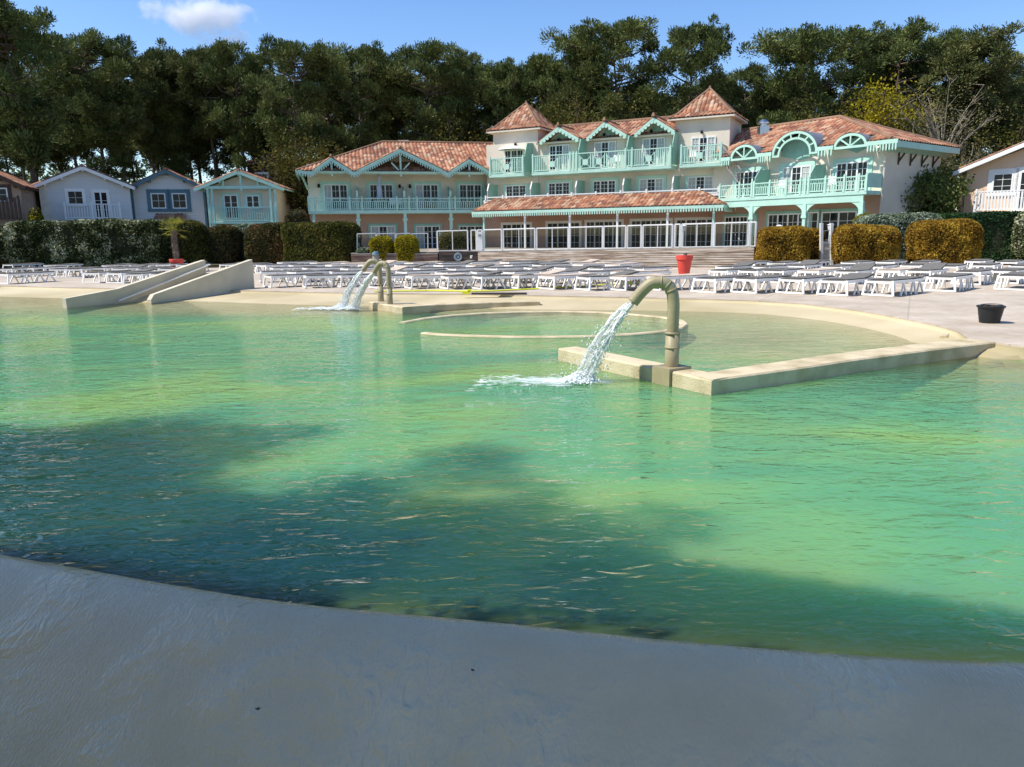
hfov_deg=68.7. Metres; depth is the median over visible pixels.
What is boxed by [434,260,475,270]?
sun lounger
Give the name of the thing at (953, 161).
tree
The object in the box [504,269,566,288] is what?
sun lounger
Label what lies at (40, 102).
pine tree
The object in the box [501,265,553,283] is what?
sun lounger
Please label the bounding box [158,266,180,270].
sun lounger
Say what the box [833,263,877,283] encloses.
sun lounger
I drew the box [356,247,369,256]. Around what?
shrub
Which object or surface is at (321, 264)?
sun lounger
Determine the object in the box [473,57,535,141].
pine tree
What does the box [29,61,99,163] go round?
pine tree
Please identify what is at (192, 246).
bush
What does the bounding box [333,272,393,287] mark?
sun lounger
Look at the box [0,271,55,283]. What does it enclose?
sun lounger
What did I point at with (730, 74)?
pine tree
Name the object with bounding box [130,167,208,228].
chalet
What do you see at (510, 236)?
window
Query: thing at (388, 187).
window
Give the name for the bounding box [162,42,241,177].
pine tree
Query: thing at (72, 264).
sun lounger
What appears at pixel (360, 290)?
water jet
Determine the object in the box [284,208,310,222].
bush
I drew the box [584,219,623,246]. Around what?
window
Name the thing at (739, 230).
window
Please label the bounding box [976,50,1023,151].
pine tree
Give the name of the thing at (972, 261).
sun lounger
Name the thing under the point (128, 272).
sun lounger
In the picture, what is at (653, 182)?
window
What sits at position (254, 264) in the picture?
sun lounger
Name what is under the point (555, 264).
sun lounger
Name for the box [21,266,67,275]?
sun lounger
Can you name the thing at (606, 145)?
window
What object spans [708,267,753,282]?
sun lounger
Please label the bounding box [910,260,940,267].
sun lounger
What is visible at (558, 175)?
hotel building
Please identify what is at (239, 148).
pine tree
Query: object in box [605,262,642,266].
sun lounger
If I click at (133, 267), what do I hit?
sun lounger
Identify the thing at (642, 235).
terrace fence
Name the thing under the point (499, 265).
sun lounger
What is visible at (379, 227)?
window
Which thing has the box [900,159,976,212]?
shrub
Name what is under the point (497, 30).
sky
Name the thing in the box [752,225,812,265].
clipped bush
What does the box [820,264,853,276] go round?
sun lounger
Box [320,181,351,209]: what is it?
window
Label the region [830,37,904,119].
pine tree
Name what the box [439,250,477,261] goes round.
retaining wall
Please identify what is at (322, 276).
sun lounger
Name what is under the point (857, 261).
sun lounger
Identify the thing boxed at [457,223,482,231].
window
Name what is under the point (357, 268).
sun lounger
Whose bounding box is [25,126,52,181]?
pine tree
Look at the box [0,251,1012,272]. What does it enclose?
ground
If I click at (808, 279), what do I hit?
sun lounger
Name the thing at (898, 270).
sun lounger
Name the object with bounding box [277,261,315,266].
sun lounger
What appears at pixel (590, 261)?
sun lounger
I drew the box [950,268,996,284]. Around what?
sun lounger
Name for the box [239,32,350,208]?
pine tree
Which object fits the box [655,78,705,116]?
pine tree
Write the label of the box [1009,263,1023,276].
sun lounger
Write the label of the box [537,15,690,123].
pine tree
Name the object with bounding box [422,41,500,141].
pine tree
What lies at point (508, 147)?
open parasol
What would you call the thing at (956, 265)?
sun lounger
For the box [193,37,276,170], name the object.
pine tree
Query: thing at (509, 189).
window
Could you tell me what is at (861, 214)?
bush
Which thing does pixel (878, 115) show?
tree
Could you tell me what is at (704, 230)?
window
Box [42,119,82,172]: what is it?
pine tree
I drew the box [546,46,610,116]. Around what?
pine tree
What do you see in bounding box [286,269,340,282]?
sun lounger
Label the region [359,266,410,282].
sun lounger
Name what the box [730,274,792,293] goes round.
sun lounger
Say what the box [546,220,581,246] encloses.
window
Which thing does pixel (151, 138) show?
pine tree
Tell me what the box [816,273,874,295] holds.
sun lounger
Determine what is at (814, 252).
clipped bush
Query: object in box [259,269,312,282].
sun lounger
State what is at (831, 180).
garden chair
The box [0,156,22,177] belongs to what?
pine tree
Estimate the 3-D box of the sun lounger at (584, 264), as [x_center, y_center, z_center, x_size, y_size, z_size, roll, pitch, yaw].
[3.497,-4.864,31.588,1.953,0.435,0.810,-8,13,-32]
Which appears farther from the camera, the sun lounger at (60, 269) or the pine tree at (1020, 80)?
the pine tree at (1020, 80)
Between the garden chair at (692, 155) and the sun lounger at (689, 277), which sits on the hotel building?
the garden chair at (692, 155)
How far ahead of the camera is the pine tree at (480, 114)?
65.62 m
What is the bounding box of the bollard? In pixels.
[372,251,379,260]
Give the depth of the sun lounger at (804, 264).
28.21 m
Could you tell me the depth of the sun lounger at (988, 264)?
26.39 m
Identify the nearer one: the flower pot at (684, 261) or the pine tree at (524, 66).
the flower pot at (684, 261)
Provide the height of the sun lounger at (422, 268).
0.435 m
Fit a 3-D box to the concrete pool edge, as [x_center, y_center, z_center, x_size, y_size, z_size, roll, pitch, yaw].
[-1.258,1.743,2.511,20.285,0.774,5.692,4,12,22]
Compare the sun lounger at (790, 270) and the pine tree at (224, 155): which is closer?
the sun lounger at (790, 270)
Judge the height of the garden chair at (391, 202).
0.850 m
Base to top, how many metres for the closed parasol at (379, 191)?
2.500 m
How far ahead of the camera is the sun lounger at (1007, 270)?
22.73 m
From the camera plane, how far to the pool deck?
19.81 m
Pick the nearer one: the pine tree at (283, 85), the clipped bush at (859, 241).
the clipped bush at (859, 241)
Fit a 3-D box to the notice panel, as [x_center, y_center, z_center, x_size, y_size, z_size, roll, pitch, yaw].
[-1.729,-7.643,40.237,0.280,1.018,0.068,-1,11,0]
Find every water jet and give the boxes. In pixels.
[294,269,363,309]
[315,271,374,309]
[473,298,635,392]
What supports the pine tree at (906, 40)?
on the ground
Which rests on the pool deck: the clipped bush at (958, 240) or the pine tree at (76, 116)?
the clipped bush at (958, 240)
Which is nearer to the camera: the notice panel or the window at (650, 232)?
the notice panel
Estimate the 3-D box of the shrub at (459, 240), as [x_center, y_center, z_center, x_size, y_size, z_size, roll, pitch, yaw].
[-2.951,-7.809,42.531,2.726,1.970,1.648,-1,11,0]
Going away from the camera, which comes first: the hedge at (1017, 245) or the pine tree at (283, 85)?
the hedge at (1017, 245)
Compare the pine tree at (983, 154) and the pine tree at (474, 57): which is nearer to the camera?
the pine tree at (474, 57)
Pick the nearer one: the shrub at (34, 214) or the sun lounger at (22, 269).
the sun lounger at (22, 269)
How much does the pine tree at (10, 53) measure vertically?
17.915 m
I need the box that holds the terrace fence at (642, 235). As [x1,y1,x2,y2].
[436,221,756,250]
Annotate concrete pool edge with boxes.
[0,555,1023,766]
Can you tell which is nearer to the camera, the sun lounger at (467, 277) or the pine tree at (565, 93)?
the sun lounger at (467, 277)
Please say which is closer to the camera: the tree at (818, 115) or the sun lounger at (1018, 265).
the sun lounger at (1018, 265)
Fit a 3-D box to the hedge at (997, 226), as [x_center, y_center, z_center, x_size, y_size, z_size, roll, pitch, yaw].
[22.035,-6.958,35.682,3.981,2.492,2.338,2,12,15]
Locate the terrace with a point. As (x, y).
(435, 249)
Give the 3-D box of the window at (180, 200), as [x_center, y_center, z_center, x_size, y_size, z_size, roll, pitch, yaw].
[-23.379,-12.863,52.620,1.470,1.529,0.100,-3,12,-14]
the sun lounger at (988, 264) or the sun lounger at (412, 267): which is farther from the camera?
the sun lounger at (412, 267)
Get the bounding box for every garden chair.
[389,199,395,209]
[611,155,619,167]
[687,150,695,163]
[773,180,784,194]
[823,176,836,191]
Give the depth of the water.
5.86 m
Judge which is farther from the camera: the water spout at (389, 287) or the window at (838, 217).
the window at (838, 217)
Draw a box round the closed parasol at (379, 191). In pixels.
[376,174,383,209]
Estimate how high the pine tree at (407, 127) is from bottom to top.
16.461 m
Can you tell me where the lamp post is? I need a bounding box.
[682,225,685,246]
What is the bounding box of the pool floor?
[0,286,1023,662]
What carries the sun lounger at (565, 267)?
on the pool deck
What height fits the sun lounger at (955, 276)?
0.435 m
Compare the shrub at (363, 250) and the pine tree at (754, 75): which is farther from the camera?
the pine tree at (754, 75)
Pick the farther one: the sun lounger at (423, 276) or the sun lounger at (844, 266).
the sun lounger at (844, 266)
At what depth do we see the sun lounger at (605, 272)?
25.16 m
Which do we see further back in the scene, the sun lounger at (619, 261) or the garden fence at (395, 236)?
the garden fence at (395, 236)
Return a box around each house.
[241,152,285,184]
[951,141,1023,212]
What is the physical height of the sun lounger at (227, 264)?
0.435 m
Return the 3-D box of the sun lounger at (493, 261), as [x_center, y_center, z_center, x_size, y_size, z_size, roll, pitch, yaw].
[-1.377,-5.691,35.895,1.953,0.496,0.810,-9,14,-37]
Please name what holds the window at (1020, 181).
in the peach house at (997, 184)
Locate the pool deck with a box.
[0,263,1023,347]
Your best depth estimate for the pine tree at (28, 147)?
48.33 m
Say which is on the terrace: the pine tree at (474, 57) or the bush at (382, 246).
the bush at (382, 246)
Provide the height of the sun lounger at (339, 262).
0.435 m
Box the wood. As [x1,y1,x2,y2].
[10,158,966,194]
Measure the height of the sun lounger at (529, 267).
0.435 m
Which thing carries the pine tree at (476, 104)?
on the ground
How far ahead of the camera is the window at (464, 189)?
54.37 m
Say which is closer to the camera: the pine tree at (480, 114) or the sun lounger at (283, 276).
the sun lounger at (283, 276)
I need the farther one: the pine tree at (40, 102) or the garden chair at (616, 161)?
the pine tree at (40, 102)
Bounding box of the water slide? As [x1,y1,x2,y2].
[62,259,254,314]
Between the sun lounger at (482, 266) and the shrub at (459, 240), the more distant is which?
the shrub at (459, 240)
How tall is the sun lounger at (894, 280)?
0.435 m
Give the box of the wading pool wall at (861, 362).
[558,331,994,394]
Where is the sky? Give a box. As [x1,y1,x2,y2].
[3,0,1023,209]
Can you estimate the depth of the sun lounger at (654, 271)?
24.64 m
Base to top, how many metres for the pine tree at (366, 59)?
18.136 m
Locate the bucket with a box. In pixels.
[976,303,1005,323]
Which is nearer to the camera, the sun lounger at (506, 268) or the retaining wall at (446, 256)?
the sun lounger at (506, 268)
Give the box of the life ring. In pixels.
[454,253,461,260]
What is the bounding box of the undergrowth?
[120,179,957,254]
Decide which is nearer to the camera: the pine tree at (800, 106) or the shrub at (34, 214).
the shrub at (34, 214)
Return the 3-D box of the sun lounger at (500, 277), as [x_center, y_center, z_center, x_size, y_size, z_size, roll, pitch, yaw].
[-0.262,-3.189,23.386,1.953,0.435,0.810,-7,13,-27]
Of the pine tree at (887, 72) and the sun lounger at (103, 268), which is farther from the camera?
the pine tree at (887, 72)
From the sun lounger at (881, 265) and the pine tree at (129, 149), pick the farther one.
the pine tree at (129, 149)
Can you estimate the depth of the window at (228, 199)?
51.61 m
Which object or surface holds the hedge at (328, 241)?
on the pool deck
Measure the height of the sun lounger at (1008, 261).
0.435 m
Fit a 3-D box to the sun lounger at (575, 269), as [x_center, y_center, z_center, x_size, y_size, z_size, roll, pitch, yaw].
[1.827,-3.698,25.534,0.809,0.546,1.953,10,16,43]
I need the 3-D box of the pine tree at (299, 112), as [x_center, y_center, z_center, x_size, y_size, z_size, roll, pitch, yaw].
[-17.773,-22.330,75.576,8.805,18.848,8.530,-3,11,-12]
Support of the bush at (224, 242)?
on the ground
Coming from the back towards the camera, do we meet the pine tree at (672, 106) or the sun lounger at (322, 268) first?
the pine tree at (672, 106)
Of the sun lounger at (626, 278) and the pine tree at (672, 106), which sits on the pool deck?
the sun lounger at (626, 278)
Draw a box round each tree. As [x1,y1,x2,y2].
[0,0,80,183]
[0,25,36,159]
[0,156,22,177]
[1,63,57,179]
[16,27,158,177]
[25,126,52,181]
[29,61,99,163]
[31,77,108,166]
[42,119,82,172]
[49,64,128,156]
[92,72,138,180]
[100,47,186,173]
[103,74,178,171]
[106,145,149,182]
[128,37,202,180]
[145,73,240,184]
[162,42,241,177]
[166,82,248,179]
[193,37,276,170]
[221,82,251,169]
[233,64,274,143]
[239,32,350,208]
[239,77,297,164]
[247,121,345,216]
[253,71,306,153]
[288,67,362,146]
[292,47,357,157]
[314,77,363,137]
[323,39,408,154]
[350,77,412,142]
[353,97,426,140]
[365,61,428,140]
[374,37,479,140]
[409,81,429,139]
[412,103,480,137]
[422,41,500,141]
[424,112,492,141]
[459,98,491,129]
[467,58,514,140]
[471,90,548,141]
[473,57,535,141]
[481,78,550,106]
[494,60,545,124]
[517,51,584,252]
[522,85,651,124]
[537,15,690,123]
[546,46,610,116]
[580,79,627,117]
[648,13,735,115]
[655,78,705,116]
[689,71,735,101]
[708,60,776,128]
[728,89,774,125]
[736,21,886,124]
[744,75,809,126]
[787,79,896,126]
[787,94,821,117]
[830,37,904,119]
[835,14,965,134]
[839,68,939,134]
[865,94,921,119]
[871,59,1017,187]
[898,66,937,94]
[904,25,989,156]
[909,82,970,170]
[910,20,1023,212]
[932,84,998,212]
[940,139,977,212]
[961,99,1023,158]
[968,103,1022,161]
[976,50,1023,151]
[992,68,1023,146]
[996,84,1023,146]
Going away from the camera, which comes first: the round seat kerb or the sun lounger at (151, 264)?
the round seat kerb
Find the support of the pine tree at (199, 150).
on the ground
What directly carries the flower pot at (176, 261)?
on the pool deck
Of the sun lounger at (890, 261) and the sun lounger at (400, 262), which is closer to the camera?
the sun lounger at (890, 261)
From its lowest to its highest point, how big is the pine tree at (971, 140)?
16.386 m
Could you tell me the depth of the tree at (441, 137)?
60.05 m
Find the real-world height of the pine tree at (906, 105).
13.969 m
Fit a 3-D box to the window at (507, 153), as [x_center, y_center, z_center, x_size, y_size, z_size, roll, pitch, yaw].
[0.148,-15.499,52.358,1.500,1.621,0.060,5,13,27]
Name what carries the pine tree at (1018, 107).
on the ground
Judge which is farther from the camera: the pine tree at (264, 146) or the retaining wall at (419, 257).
the pine tree at (264, 146)
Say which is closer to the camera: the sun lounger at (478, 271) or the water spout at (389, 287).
the water spout at (389, 287)
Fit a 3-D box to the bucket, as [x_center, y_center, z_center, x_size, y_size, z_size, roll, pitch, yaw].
[8.469,-1.247,13.255,0.450,0.336,0.450,-1,11,0]
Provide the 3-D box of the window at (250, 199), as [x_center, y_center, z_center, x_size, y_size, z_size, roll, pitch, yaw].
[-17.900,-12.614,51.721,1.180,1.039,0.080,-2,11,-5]
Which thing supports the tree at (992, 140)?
on the ground
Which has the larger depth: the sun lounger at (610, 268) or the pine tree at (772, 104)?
the pine tree at (772, 104)
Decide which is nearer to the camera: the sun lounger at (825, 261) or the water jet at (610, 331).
the water jet at (610, 331)
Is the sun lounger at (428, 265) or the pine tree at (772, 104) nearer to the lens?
the sun lounger at (428, 265)
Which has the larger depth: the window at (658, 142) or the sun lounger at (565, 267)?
the window at (658, 142)
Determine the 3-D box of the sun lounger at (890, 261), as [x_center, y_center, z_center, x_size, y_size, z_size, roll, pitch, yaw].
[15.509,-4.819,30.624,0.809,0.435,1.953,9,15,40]
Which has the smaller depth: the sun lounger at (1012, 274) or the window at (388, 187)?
the sun lounger at (1012, 274)
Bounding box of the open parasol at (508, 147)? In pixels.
[499,145,524,160]
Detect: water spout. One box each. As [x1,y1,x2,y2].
[361,259,383,301]
[372,261,392,303]
[628,276,680,366]
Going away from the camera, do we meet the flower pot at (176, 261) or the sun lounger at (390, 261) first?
the sun lounger at (390, 261)
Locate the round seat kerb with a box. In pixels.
[399,311,687,351]
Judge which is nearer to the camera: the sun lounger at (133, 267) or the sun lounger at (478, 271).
the sun lounger at (478, 271)
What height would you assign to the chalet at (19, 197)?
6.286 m
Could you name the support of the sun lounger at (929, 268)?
on the pool deck
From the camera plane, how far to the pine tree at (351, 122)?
73.59 m
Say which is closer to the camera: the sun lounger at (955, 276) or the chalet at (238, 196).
the sun lounger at (955, 276)
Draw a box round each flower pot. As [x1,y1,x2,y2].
[169,259,183,266]
[676,253,692,274]
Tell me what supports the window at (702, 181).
in the hotel building
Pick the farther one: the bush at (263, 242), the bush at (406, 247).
the bush at (263, 242)
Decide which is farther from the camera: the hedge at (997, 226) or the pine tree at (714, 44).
the pine tree at (714, 44)
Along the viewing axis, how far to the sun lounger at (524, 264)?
32.04 m
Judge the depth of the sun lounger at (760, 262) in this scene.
31.54 m
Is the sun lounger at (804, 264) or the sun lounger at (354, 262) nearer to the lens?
the sun lounger at (804, 264)
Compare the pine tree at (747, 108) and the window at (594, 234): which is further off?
the pine tree at (747, 108)
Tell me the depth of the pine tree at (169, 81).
68.04 m
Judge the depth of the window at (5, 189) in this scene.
45.53 m
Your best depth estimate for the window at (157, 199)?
52.29 m
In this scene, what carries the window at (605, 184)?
in the hotel building
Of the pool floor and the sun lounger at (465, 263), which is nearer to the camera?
the pool floor
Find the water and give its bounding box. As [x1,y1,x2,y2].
[0,297,1023,643]
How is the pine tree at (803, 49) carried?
on the ground
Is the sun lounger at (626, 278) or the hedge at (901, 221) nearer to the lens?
the sun lounger at (626, 278)
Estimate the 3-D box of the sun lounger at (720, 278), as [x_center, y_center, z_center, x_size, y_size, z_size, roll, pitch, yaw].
[5.946,-2.809,21.090,1.953,0.435,0.810,-10,15,-41]
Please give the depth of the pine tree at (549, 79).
61.78 m
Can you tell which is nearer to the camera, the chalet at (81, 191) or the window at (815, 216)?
the window at (815, 216)
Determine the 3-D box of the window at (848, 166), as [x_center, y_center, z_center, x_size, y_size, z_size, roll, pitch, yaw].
[17.771,-10.898,39.166,0.080,1.754,2.150,-9,14,-36]
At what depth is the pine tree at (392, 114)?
66.19 m
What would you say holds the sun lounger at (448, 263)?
on the pool deck
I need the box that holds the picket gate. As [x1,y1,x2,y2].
[819,223,832,264]
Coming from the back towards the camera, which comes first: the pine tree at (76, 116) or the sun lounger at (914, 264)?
the pine tree at (76, 116)
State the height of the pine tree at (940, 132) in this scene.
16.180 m
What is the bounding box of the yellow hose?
[374,283,614,291]
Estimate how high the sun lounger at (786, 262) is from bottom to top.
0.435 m
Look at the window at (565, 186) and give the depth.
51.23 m
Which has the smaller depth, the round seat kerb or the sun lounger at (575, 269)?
the round seat kerb
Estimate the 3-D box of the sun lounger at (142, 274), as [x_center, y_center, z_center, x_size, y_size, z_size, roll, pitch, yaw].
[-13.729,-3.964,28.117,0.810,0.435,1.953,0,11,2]
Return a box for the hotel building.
[295,86,959,254]
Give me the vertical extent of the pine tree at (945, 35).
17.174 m
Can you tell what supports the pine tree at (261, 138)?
on the ground
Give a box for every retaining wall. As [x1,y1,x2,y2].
[351,253,438,266]
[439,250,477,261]
[478,246,754,267]
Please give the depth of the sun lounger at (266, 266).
34.98 m
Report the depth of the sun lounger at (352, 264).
34.07 m
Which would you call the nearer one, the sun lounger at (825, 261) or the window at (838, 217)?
the sun lounger at (825, 261)
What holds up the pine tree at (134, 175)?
on the ground
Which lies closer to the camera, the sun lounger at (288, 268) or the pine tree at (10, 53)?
the sun lounger at (288, 268)
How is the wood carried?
on the ground
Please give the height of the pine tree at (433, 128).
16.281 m
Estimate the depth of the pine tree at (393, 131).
66.34 m
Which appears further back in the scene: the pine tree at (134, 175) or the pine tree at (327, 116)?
the pine tree at (134, 175)
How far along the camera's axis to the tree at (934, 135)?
49.05 m
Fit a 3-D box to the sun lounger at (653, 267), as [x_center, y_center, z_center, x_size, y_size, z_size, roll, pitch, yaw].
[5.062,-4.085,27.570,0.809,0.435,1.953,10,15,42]
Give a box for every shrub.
[27,207,43,219]
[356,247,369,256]
[436,229,478,258]
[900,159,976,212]
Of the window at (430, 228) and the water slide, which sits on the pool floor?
the water slide
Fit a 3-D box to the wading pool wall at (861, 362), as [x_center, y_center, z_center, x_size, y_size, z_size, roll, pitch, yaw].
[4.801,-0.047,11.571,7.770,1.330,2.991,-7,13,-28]
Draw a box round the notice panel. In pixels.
[477,232,482,250]
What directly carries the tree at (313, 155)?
on the ground
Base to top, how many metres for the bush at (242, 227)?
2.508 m
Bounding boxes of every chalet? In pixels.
[0,170,41,266]
[31,164,135,220]
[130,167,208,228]
[193,168,298,226]
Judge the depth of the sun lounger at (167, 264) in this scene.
37.49 m
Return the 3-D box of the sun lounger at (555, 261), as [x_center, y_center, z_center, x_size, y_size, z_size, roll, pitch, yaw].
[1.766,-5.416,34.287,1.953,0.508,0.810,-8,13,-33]
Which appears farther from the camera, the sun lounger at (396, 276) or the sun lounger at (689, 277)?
the sun lounger at (396, 276)
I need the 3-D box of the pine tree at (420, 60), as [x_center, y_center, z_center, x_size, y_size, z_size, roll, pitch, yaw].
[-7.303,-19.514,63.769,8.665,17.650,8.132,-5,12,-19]
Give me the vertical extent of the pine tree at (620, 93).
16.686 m
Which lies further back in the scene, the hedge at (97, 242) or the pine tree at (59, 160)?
the pine tree at (59, 160)
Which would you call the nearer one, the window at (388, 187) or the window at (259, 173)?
the window at (388, 187)
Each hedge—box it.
[0,218,173,266]
[0,225,11,268]
[280,220,362,263]
[852,212,941,263]
[938,210,1019,261]
[1010,211,1023,260]
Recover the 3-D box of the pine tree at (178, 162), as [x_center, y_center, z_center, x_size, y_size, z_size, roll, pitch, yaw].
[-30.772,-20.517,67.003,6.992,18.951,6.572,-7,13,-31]
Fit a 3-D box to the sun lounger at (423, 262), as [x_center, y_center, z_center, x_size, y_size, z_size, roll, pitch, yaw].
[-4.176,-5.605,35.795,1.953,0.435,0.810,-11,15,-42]
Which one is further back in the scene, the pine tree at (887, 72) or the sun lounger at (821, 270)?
the pine tree at (887, 72)
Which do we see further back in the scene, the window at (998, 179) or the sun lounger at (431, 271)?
the window at (998, 179)
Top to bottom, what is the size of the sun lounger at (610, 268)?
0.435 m
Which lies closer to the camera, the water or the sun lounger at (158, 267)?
the water
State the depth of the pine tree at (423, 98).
80.35 m
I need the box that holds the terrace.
[419,247,828,251]
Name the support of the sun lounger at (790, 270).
on the pool deck
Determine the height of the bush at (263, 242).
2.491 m
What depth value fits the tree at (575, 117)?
56.77 m
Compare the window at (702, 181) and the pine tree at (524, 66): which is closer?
the window at (702, 181)
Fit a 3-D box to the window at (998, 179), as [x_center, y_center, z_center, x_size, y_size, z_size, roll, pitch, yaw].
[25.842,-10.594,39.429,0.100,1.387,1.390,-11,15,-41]
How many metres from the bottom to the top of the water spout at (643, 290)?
1.375 m
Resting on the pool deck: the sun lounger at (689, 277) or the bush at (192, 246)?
the sun lounger at (689, 277)
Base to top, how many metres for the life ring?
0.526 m
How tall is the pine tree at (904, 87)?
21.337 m
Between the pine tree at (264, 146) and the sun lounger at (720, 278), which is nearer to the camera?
the sun lounger at (720, 278)
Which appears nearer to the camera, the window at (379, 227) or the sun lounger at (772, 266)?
the sun lounger at (772, 266)
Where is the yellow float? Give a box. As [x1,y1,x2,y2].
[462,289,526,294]
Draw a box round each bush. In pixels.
[168,219,209,263]
[204,224,243,263]
[230,223,253,261]
[243,222,289,263]
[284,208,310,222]
[368,235,393,260]
[393,234,419,261]
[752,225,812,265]
[809,227,825,263]
[831,223,902,263]
[853,212,874,220]
[904,218,984,264]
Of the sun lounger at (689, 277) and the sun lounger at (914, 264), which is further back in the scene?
the sun lounger at (914, 264)
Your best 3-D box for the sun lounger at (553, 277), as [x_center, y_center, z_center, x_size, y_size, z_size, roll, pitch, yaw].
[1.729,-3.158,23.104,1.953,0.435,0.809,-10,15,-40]
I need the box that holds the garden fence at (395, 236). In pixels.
[357,233,427,251]
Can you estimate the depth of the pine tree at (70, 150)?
77.17 m
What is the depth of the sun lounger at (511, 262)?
35.07 m
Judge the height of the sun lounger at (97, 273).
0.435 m
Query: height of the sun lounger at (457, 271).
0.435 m
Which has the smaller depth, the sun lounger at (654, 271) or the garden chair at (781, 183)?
the sun lounger at (654, 271)
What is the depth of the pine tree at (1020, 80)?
79.24 m
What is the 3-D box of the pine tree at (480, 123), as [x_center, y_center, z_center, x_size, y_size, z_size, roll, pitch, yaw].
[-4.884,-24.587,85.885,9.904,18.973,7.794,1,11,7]
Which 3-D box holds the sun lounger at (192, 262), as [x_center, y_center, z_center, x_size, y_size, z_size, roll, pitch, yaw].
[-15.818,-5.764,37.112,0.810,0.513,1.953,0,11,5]
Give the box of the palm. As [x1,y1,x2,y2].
[156,216,185,258]
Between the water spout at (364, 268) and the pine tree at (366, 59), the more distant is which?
the pine tree at (366, 59)
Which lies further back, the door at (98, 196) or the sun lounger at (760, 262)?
the door at (98, 196)
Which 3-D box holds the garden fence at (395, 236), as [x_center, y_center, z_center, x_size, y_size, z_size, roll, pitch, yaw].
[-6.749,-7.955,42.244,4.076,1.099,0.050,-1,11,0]
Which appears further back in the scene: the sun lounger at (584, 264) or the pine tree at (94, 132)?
the pine tree at (94, 132)
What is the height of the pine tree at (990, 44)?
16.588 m
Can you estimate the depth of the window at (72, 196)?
49.75 m
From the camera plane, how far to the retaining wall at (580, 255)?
36.53 m
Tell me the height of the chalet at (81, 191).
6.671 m
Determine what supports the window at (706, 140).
in the hotel building
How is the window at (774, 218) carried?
in the hotel building
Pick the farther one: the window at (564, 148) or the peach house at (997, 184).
the window at (564, 148)
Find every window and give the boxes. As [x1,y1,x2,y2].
[0,184,12,201]
[64,188,85,205]
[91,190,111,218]
[146,189,169,211]
[167,189,191,211]
[221,193,240,218]
[243,193,261,208]
[255,172,268,178]
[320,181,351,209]
[366,181,395,209]
[368,223,397,242]
[412,181,441,209]
[413,223,441,247]
[456,181,483,209]
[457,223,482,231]
[501,222,532,246]
[504,149,523,173]
[504,183,528,197]
[546,179,572,196]
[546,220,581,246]
[549,144,569,170]
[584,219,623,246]
[590,177,618,194]
[594,141,615,168]
[629,218,672,246]
[636,175,666,192]
[642,137,664,165]
[674,217,711,246]
[684,175,712,191]
[691,136,715,163]
[722,213,757,245]
[732,166,764,197]
[765,210,811,227]
[779,161,814,194]
[806,209,821,227]
[819,208,857,246]
[831,156,872,191]
[987,168,1018,195]
[1012,167,1023,210]
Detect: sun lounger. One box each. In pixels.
[0,267,37,277]
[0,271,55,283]
[2,263,43,271]
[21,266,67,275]
[43,263,83,272]
[48,267,85,277]
[65,267,104,277]
[82,270,131,282]
[88,266,123,276]
[102,263,136,270]
[106,268,157,282]
[111,265,147,276]
[122,271,165,284]
[129,263,162,266]
[136,266,171,277]
[156,260,187,270]
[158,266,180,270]
[176,261,208,270]
[219,262,239,269]
[253,263,272,272]
[255,263,296,272]
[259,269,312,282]
[263,272,324,287]
[269,266,316,269]
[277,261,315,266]
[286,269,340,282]
[288,263,330,269]
[302,266,350,269]
[302,273,361,287]
[310,261,347,266]
[325,263,364,266]
[328,269,372,282]
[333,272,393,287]
[340,265,382,269]
[341,259,380,266]
[358,260,398,266]
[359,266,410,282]
[368,273,431,288]
[382,263,427,273]
[390,261,407,266]
[394,263,437,266]
[394,268,449,282]
[404,261,443,266]
[404,273,467,288]
[413,266,460,273]
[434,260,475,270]
[434,269,484,283]
[437,261,462,270]
[439,271,503,288]
[446,264,494,270]
[462,259,501,266]
[466,263,507,266]
[469,269,525,283]
[470,273,534,289]
[484,266,527,269]
[500,260,537,263]
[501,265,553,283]
[504,262,539,269]
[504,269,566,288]
[524,265,570,269]
[528,259,569,269]
[532,262,571,269]
[536,273,597,289]
[539,266,589,283]
[554,265,604,269]
[563,259,600,269]
[572,262,615,269]
[574,270,639,290]
[578,269,635,283]
[588,265,633,274]
[592,260,630,266]
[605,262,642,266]
[607,273,670,290]
[611,269,671,284]
[627,266,671,279]
[644,273,710,290]
[691,274,752,292]
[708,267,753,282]
[713,262,756,275]
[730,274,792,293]
[735,267,781,282]
[738,260,772,265]
[752,264,792,274]
[761,267,803,282]
[767,261,798,267]
[775,275,835,293]
[784,260,822,275]
[795,267,842,282]
[799,260,831,268]
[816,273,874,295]
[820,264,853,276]
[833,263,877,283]
[841,260,874,268]
[861,276,924,296]
[871,263,896,277]
[874,267,917,281]
[875,259,906,269]
[900,262,932,275]
[905,262,948,283]
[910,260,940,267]
[923,273,974,291]
[932,263,967,274]
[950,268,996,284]
[962,259,993,269]
[970,262,1001,275]
[988,267,1023,283]
[993,271,1023,290]
[995,259,1023,268]
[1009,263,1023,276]
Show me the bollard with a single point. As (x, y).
(375, 254)
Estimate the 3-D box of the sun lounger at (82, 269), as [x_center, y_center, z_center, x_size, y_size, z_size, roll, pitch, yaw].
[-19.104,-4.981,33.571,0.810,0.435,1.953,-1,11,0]
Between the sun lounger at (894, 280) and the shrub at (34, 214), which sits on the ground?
the shrub at (34, 214)
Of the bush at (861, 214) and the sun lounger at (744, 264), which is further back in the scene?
the bush at (861, 214)
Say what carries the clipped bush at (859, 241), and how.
on the pool deck

